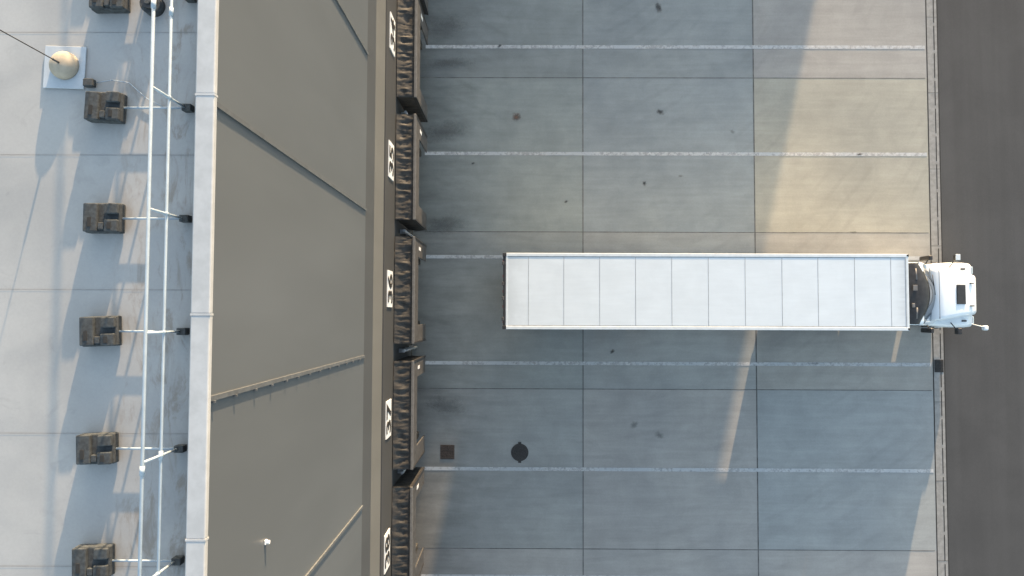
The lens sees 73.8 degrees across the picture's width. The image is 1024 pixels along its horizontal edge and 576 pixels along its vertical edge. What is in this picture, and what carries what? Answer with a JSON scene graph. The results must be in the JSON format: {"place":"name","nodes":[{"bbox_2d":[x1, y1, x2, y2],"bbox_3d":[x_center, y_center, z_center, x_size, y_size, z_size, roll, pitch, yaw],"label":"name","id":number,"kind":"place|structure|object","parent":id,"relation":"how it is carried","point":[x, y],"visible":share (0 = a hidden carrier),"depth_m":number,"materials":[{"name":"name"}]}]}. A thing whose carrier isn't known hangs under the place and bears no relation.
{"place":"outdoors","nodes":[
{"label":"outdoors","id":0,"kind":"place"},
{"bbox_2d":[207,0,411,575],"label":"walls","id":1,"kind":"structure","parent":0,"point":[295,471],"depth_m":13.28,"materials":[{"name":"grey metal"}]},
{"bbox_2d":[0,0,197,575],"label":"roof deck","id":2,"kind":"structure","parent":1,"relation":"on","point":[62,162],"depth_m":9.69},
{"bbox_2d":[0,30,162,106],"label":"lightning mast","id":3,"kind":"object","parent":2,"relation":"on","point":[64,67],"visible":0.98,"depth_m":9.77,"materials":[{"name":"metal"}]},
{"bbox_2d":[72,0,196,575],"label":"roof guardrail","id":4,"kind":"object","parent":2,"relation":"on","point":[104,448],"visible":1,"depth_m":9.40,"materials":[{"name":"white metal"}]},
{"bbox_2d":[139,0,164,16],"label":"roof vent","id":5,"kind":"object","parent":2,"relation":"on","point":[145,5],"visible":0.82,"depth_m":9.71,"materials":[{"name":"grey metal"}]},
{"bbox_2d":[185,0,218,575],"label":"parapet coping","id":6,"kind":"object","parent":1,"relation":"on","point":[197,511],"visible":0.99,"depth_m":9.21,"materials":[{"name":"white metal"}]},
{"bbox_2d":[211,0,386,575],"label":"wall panel joints","id":7,"kind":"object","parent":1,"relation":"attached to","point":[246,125],"depth_m":15.23,"materials":[{"name":"grey metal"}]},
{"bbox_2d":[384,528,389,573],"bbox_3d":[-4.057,8.543,22.185,0.040,0.841,1.200,0,88,0],"label":"dock number sign","id":8,"kind":"object","parent":1,"relation":"attached to","point":[386,550],"visible":1,"depth_m":22.05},
{"bbox_2d":[385,399,390,439],"bbox_3d":[-4.042,4.286,22.352,0.040,0.841,1.200,0,88,0],"label":"dock number sign","id":9,"kind":"object","parent":1,"relation":"attached to","point":[388,421],"visible":1,"depth_m":22.24,"materials":[{"name":"white metal"}]},
{"bbox_2d":[387,270,392,306],"bbox_3d":[-4.027,0.029,22.514,0.040,0.852,1.200,0,88,0],"label":"dock number sign","id":10,"kind":"object","parent":1,"relation":"attached to","point":[389,286],"visible":1,"depth_m":22.39,"materials":[{"name":"white plastic"}]},
{"bbox_2d":[388,140,393,180],"bbox_3d":[-4.013,-4.227,22.686,0.040,0.841,1.200,0,88,0],"label":"dock number sign","id":11,"kind":"object","parent":1,"relation":"attached to","point":[390,160],"visible":1,"depth_m":22.61,"materials":[{"name":"white plastic"}]},
{"bbox_2d":[390,11,394,56],"bbox_3d":[-3.998,-8.484,22.854,0.040,0.841,1.200,0,88,0],"label":"dock number sign","id":12,"kind":"object","parent":1,"relation":"attached to","point":[392,34],"visible":1,"depth_m":22.73,"materials":[{"name":"white plastic"}]},
{"bbox_2d":[400,229,412,236],"bbox_3d":[-3.886,-1.972,25.820,0.250,3.200,0.140,0,88,0],"label":"downpipe","id":13,"kind":"object","parent":1,"relation":"attached to","point":[407,233],"visible":0.59,"depth_m":24.56,"materials":[{"name":"white metal"}]},
{"bbox_2d":[392,467,424,575],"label":"dock shelter","id":14,"kind":"object","parent":1,"relation":"attached to","point":[408,485],"visible":0.98,"depth_m":23.10,"materials":[{"name":"black fabric"}]},
{"bbox_2d":[399,346,417,352],"bbox_3d":[-3.901,2.285,25.653,0.250,3.200,0.140,0,88,0],"label":"downpipe","id":15,"kind":"object","parent":1,"relation":"attached to","point":[409,348],"visible":1,"depth_m":25.06,"materials":[{"name":"white metal"}]},
{"bbox_2d":[393,355,425,469],"bbox_3d":[-3.693,4.379,24.789,0.700,3.260,3.707,0,88,0],"label":"dock shelter","id":16,"kind":"object","parent":1,"relation":"attached to","point":[408,451],"visible":1,"depth_m":23.24,"materials":[{"name":"black fabric"}]},
{"bbox_2d":[393,383,418,438],"bbox_3d":[-3.821,4.385,24.844,0.445,3.150,2.640,0,88,0],"label":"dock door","id":17,"kind":"structure","parent":16,"relation":"in","point":[393,383],"depth_m":24.64,"materials":[{"name":"black metal"}]},
{"bbox_2d":[394,236,426,343],"bbox_3d":[-3.678,0.124,24.956,0.700,3.260,3.706,0,88,0],"label":"dock shelter","id":18,"kind":"object","parent":1,"relation":"attached to","point":[409,253],"visible":1,"depth_m":23.40,"materials":[{"name":"black fabric"}]},
{"bbox_2d":[394,258,419,324],"bbox_3d":[-3.806,0.128,25.012,0.445,3.150,2.640,0,88,0],"label":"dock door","id":19,"kind":"structure","parent":18,"relation":"in","point":[418,258],"depth_m":26.13,"materials":[{"name":"black metal"}]},
{"bbox_2d":[395,114,427,230],"bbox_3d":[-3.664,-4.127,25.123,0.700,3.260,3.705,0,88,0],"label":"dock shelter","id":20,"kind":"object","parent":1,"relation":"attached to","point":[410,213],"visible":1,"depth_m":23.58,"materials":[{"name":"black fabric"}]},
{"bbox_2d":[395,148,420,202],"bbox_3d":[-3.791,-4.128,25.179,0.445,3.150,2.640,0,88,0],"label":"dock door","id":21,"kind":"structure","parent":20,"relation":"in","point":[419,148],"depth_m":26.30,"materials":[{"name":"black metal"}]},
{"bbox_2d":[397,0,428,121],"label":"dock shelter","id":22,"kind":"object","parent":1,"relation":"attached to","point":[411,22],"visible":0.96,"depth_m":23.74,"materials":[{"name":"black fabric"}]},
{"bbox_2d":[420,0,428,14],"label":"dock shelter","id":23,"kind":"object","parent":1,"relation":"attached to","point":[424,4],"visible":0.33,"depth_m":26.33,"materials":[{"name":"black fabric"}]},
{"bbox_2d":[411,0,937,575],"bbox_3d":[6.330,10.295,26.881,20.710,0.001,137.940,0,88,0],"label":"concrete yard","id":24,"kind":"structure","parent":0,"point":[676,416],"depth_m":27.31,"materials":[{"name":"grey concrete"}]},
{"bbox_2d":[440,445,454,458],"bbox_3d":[-2.562,6.508,27.069,0.560,0.024,0.560,0,88,0],"label":"drain grate","id":25,"kind":"object","parent":24,"relation":"on","point":[446,451],"visible":1,"depth_m":27.06,"materials":[{"name":"brown metal"}]},
{"bbox_2d":[511,442,527,462],"bbox_3d":[0.308,6.518,27.061,0.689,0.046,0.689,42,89,2],"label":"manhole cover","id":26,"kind":"object","parent":24,"relation":"on","point":[519,452],"visible":1,"depth_m":27.04,"materials":[{"name":"metal"}]},
{"bbox_2d":[472,4,860,352],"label":"oil stains","id":27,"kind":"object","parent":24,"relation":"on","point":[516,117],"visible":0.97,"depth_m":27.58,"materials":[{"name":"brown liquid"}]},
{"bbox_2d":[414,0,932,575],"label":"expansion joints","id":28,"kind":"object","parent":24,"relation":"on","point":[754,232],"visible":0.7,"depth_m":27.17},
{"bbox_2d":[421,45,933,575],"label":"lane markings","id":29,"kind":"object","parent":24,"relation":"on","point":[669,363],"visible":0.69,"depth_m":27.27,"materials":[{"name":"paint"}]},
{"bbox_2d":[502,253,988,333],"bbox_3d":[8.718,0.200,25.207,18.100,4.110,2.980,0,88,0],"label":"semi trailer truck","id":30,"kind":"object","parent":24,"relation":"on","point":[704,291],"visible":1,"depth_m":23.19,"materials":[{"name":"white paint"}]},
{"bbox_2d":[925,0,948,575],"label":"drainage channel","id":31,"kind":"object","parent":24,"relation":"on","point":[940,444],"visible":0.93,"depth_m":27.27,"materials":[{"name":"concrete"}]},
{"bbox_2d":[936,0,1023,575],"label":"asphalt road","id":32,"kind":"structure","parent":0,"point":[981,69],"depth_m":27.24,"materials":[{"name":"grey asphalt"}]}
]}

